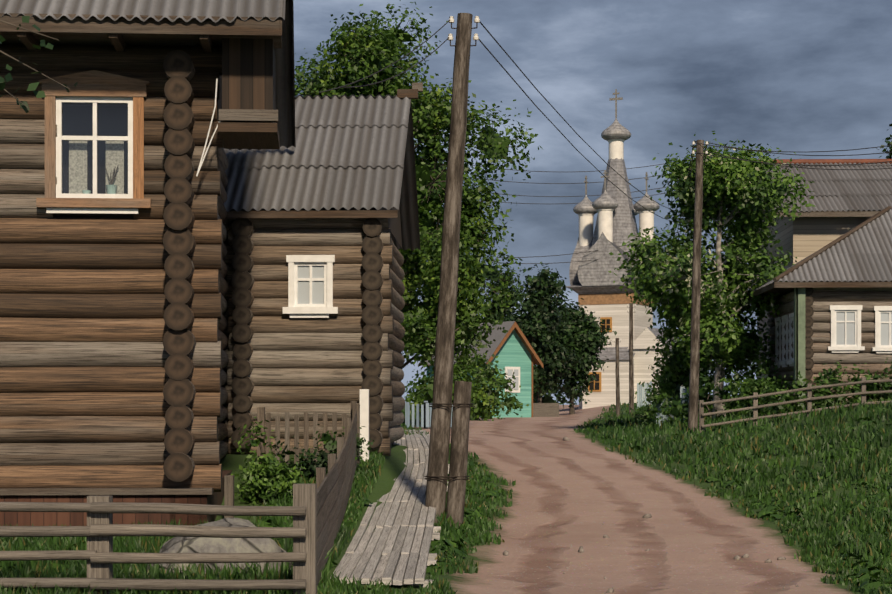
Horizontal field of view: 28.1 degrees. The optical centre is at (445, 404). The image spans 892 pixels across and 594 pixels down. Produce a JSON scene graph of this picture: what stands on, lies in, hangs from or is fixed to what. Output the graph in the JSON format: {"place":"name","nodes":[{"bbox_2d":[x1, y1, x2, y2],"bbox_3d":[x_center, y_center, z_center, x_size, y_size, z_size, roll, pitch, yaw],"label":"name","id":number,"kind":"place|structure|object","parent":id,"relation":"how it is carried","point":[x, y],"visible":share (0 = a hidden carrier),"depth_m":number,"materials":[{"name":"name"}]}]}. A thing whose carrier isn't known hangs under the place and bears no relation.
{"place":"outdoors","nodes":[
{"label":"outdoors","id":0,"kind":"place"},
{"bbox_2d":[0,16,77,112],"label":"tree branch","id":1,"kind":"object","parent":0,"point":[24,106],"visible":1,"depth_m":10.46,"materials":[{"name":"green plant"}]},
{"bbox_2d":[0,405,891,593],"bbox_3d":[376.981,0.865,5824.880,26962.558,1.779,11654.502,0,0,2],"label":"ground","id":2,"kind":"structure","parent":0,"point":[561,510],"depth_m":23.93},
{"bbox_2d":[0,0,295,525],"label":"house","id":3,"kind":"structure","parent":2,"relation":"on","point":[114,358],"depth_m":19.53,"materials":[{"name":"brown wood"}]},
{"bbox_2d":[0,484,316,593],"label":"fence","id":4,"kind":"object","parent":2,"relation":"on","point":[100,530],"visible":1,"depth_m":14.28,"materials":[{"name":"grey wood"}]},
{"bbox_2d":[147,518,292,578],"bbox_3d":[-2.050,1.372,16.214,1.389,0.676,1.035,0,0,2],"label":"rock","id":5,"kind":"object","parent":2,"relation":"on","point":[213,545],"visible":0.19,"depth_m":15.90,"materials":[{"name":"grey stone"}]},
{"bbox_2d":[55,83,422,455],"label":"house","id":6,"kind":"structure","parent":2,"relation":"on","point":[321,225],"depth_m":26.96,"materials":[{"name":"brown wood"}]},
{"bbox_2d":[229,417,308,505],"bbox_3d":[-2.234,0.780,22.555,0.980,1.267,1.176,0,0,-14],"label":"garden bush","id":7,"kind":"object","parent":2,"relation":"on","point":[261,486],"visible":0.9,"depth_m":22.41,"materials":[{"name":"green plant"}]},
{"bbox_2d":[224,404,359,517],"bbox_3d":[-2.024,0.806,23.045,1.450,1.643,4.660,0,0,2],"label":"picket fence","id":8,"kind":"object","parent":2,"relation":"on","point":[296,424],"visible":0.58,"depth_m":25.29,"materials":[{"name":"grey wood"}]},
{"bbox_2d":[266,436,336,479],"bbox_3d":[-1.928,0.786,24.506,1.146,0.724,0.995,0,0,2],"label":"garden bush","id":9,"kind":"object","parent":2,"relation":"on","point":[310,466],"visible":0.58,"depth_m":24.40,"materials":[{"name":"green plant"}]},
{"bbox_2d":[307,422,373,474],"bbox_3d":[-1.428,0.667,24.833,0.948,0.844,0.805,0,0,37],"label":"garden bush","id":10,"kind":"object","parent":2,"relation":"on","point":[329,442],"visible":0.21,"depth_m":24.81,"materials":[{"name":"green plant"}]},
{"bbox_2d":[316,389,368,585],"bbox_3d":[-1.214,0.820,20.145,0.247,2.090,11.533,0,0,0],"label":"fence","id":11,"kind":"object","parent":2,"relation":"on","point":[334,485],"visible":0.83,"depth_m":19.02,"materials":[{"name":"grey wood"}]},
{"bbox_2d":[330,429,449,587],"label":"boardwalk","id":12,"kind":"structure","parent":2,"relation":"on","point":[387,550],"depth_m":19.94,"materials":[{"name":"grey wood"}]},
{"bbox_2d":[294,0,542,375],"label":"tree","id":13,"kind":"object","parent":2,"relation":"on","point":[366,50],"visible":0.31,"depth_m":60.86,"materials":[{"name":"green plant"}]},
{"bbox_2d":[404,370,433,420],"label":"bush","id":14,"kind":"object","parent":2,"relation":"on","point":[418,390],"visible":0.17,"depth_m":79.25,"materials":[{"name":"green plant"}]},
{"bbox_2d":[424,13,479,527],"bbox_3d":[0.055,-1.473,22.398,0.745,6.869,0.314,0,0,2],"label":"pole","id":15,"kind":"object","parent":2,"relation":"on","point":[438,477],"visible":0.98,"depth_m":22.31,"materials":[{"name":"brown wood"}]},
{"bbox_2d":[400,227,507,427],"bbox_3d":[0.003,-2.393,58.048,4.082,6.907,3.808,0,0,2],"label":"tree","id":16,"kind":"object","parent":2,"relation":"on","point":[420,333],"visible":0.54,"depth_m":57.64,"materials":[{"name":"green plant"}]},
{"bbox_2d":[418,321,542,417],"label":"cottage","id":17,"kind":"structure","parent":2,"relation":"on","point":[512,349],"depth_m":103.99,"materials":[{"name":"wood"}]},
{"bbox_2d":[453,351,510,420],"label":"bush","id":18,"kind":"object","parent":2,"relation":"on","point":[489,394],"visible":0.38,"depth_m":83.16,"materials":[{"name":"green plant"}]},
{"bbox_2d":[454,352,528,418],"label":"bush","id":19,"kind":"object","parent":2,"relation":"on","point":[512,402],"visible":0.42,"depth_m":91.27,"materials":[{"name":"green plant"}]},
{"bbox_2d":[480,266,526,322],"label":"dark tree","id":20,"kind":"object","parent":2,"relation":"on","point":[497,309],"visible":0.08,"depth_m":123.56,"materials":[{"name":"green plant"}]},
{"bbox_2d":[500,262,582,402],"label":"dark tree","id":21,"kind":"object","parent":2,"relation":"on","point":[542,324],"visible":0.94,"depth_m":116.77,"materials":[{"name":"green plant"}]},
{"bbox_2d":[405,381,688,428],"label":"fences","id":22,"kind":"object","parent":2,"relation":"on","point":[545,409],"visible":0.21,"depth_m":54.91,"materials":[{"name":"grey wood"}]},
{"bbox_2d":[533,374,565,407],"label":"bush","id":23,"kind":"object","parent":2,"relation":"on","point":[548,396],"depth_m":188.75,"materials":[{"name":"green plant"}]},
{"bbox_2d":[549,298,616,414],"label":"dark tree","id":24,"kind":"object","parent":2,"relation":"on","point":[589,342],"visible":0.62,"depth_m":119.76,"materials":[{"name":"green plant"}]},
{"bbox_2d":[429,425,798,593],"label":"road stones","id":25,"kind":"object","parent":2,"relation":"on","point":[581,550],"visible":0.83,"depth_m":19.90,"materials":[{"name":"brown stone"}]},
{"bbox_2d":[613,338,620,416],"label":"pole","id":26,"kind":"object","parent":2,"relation":"on","point":[617,379],"visible":0.88,"depth_m":82.66,"materials":[{"name":"brown wood"}]},
{"bbox_2d":[566,89,675,408],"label":"church","id":27,"kind":"structure","parent":2,"relation":"on","point":[597,290],"depth_m":149.90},
{"bbox_2d":[627,303,635,413],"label":"pole","id":28,"kind":"object","parent":2,"relation":"on","point":[631,381],"visible":0.96,"depth_m":77.23,"materials":[{"name":"brown wood"}]},
{"bbox_2d":[630,377,710,424],"bbox_3d":[6.527,0.146,51.747,2.392,1.956,1.729,0,0,2],"label":"bush","id":29,"kind":"object","parent":2,"relation":"on","point":[647,411],"visible":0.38,"depth_m":51.62,"materials":[{"name":"green plant"}]},
{"bbox_2d":[635,281,727,408],"bbox_3d":[6.986,-1.538,52.518,2.714,4.766,3.140,0,0,-15],"label":"tree","id":30,"kind":"object","parent":2,"relation":"on","point":[672,372],"visible":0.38,"depth_m":52.25,"materials":[{"name":"green plant"}]},
{"bbox_2d":[688,140,707,431],"bbox_3d":[6.130,-2.645,43.491,0.519,7.610,0.250,0,0,2],"label":"pole","id":31,"kind":"object","parent":2,"relation":"on","point":[694,347],"visible":0.96,"depth_m":43.41,"materials":[{"name":"brown wood"}]},
{"bbox_2d":[318,20,891,263],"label":"wires","id":32,"kind":"object","parent":31,"relation":"attached to","point":[602,159],"visible":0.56,"depth_m":41.95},
{"bbox_2d":[646,371,751,423],"bbox_3d":[7.185,-0.076,49.218,3.353,1.741,1.845,0,0,2],"label":"bush","id":33,"kind":"object","parent":2,"relation":"on","point":[675,408],"visible":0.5,"depth_m":49.12,"materials":[{"name":"green plant"}]},
{"bbox_2d":[608,131,815,419],"bbox_3d":[7.511,-3.495,50.499,5.400,8.422,4.956,0,0,-15],"label":"tree","id":34,"kind":"object","parent":2,"relation":"on","point":[737,191],"visible":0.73,"depth_m":50.06,"materials":[{"name":"green plant"}]},
{"bbox_2d":[723,372,778,417],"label":"bush","id":35,"kind":"object","parent":2,"relation":"on","point":[744,390],"visible":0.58,"depth_m":46.78,"materials":[{"name":"green plant"}]},
{"bbox_2d":[722,350,789,402],"bbox_3d":[8.635,-0.512,48.605,1.946,1.922,1.896,0,0,29],"label":"bush","id":36,"kind":"object","parent":2,"relation":"on","point":[765,367],"visible":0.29,"depth_m":48.36,"materials":[{"name":"green plant"}]},
{"bbox_2d":[752,370,837,414],"bbox_3d":[8.817,-0.206,45.146,2.080,1.500,2.042,0,0,2],"label":"bush","id":37,"kind":"object","parent":2,"relation":"on","point":[769,388],"visible":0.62,"depth_m":44.77,"materials":[{"name":"green plant"}]},
{"bbox_2d":[699,377,891,432],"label":"fence","id":38,"kind":"object","parent":2,"relation":"on","point":[808,399],"visible":0.83,"depth_m":42.04,"materials":[{"name":"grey wood"}]},
{"bbox_2d":[744,159,891,410],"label":"house","id":39,"kind":"structure","parent":2,"relation":"on","point":[835,306],"depth_m":47.36,"materials":[{"name":"brown wood"}]},
{"bbox_2d":[802,360,876,408],"bbox_3d":[9.893,-0.330,44.834,1.997,1.599,1.670,0,0,2],"label":"bush","id":40,"kind":"object","parent":2,"relation":"on","point":[832,376],"visible":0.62,"depth_m":44.70,"materials":[{"name":"green plant"}]},
{"bbox_2d":[837,363,891,403],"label":"bush","id":41,"kind":"object","parent":2,"relation":"on","point":[876,386],"visible":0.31,"depth_m":44.90,"materials":[{"name":"green plant"}]},
{"bbox_2d":[870,357,891,400],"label":"bush","id":42,"kind":"object","parent":2,"relation":"on","point":[886,385],"visible":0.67,"depth_m":44.80,"materials":[{"name":"green plant"}]},
{"bbox_2d":[876,124,891,158],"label":"tree","id":43,"kind":"object","parent":2,"relation":"on","point":[890,148],"visible":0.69,"depth_m":79.64,"materials":[{"name":"green plant"}]},
{"bbox_2d":[0,397,891,593],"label":"grass","id":44,"kind":"structure","parent":0,"point":[872,575],"depth_m":24.81,"materials":[{"name":"green plant"}]},
{"bbox_2d":[293,0,891,404],"label":"sky","id":45,"kind":"structure","parent":0,"point":[801,77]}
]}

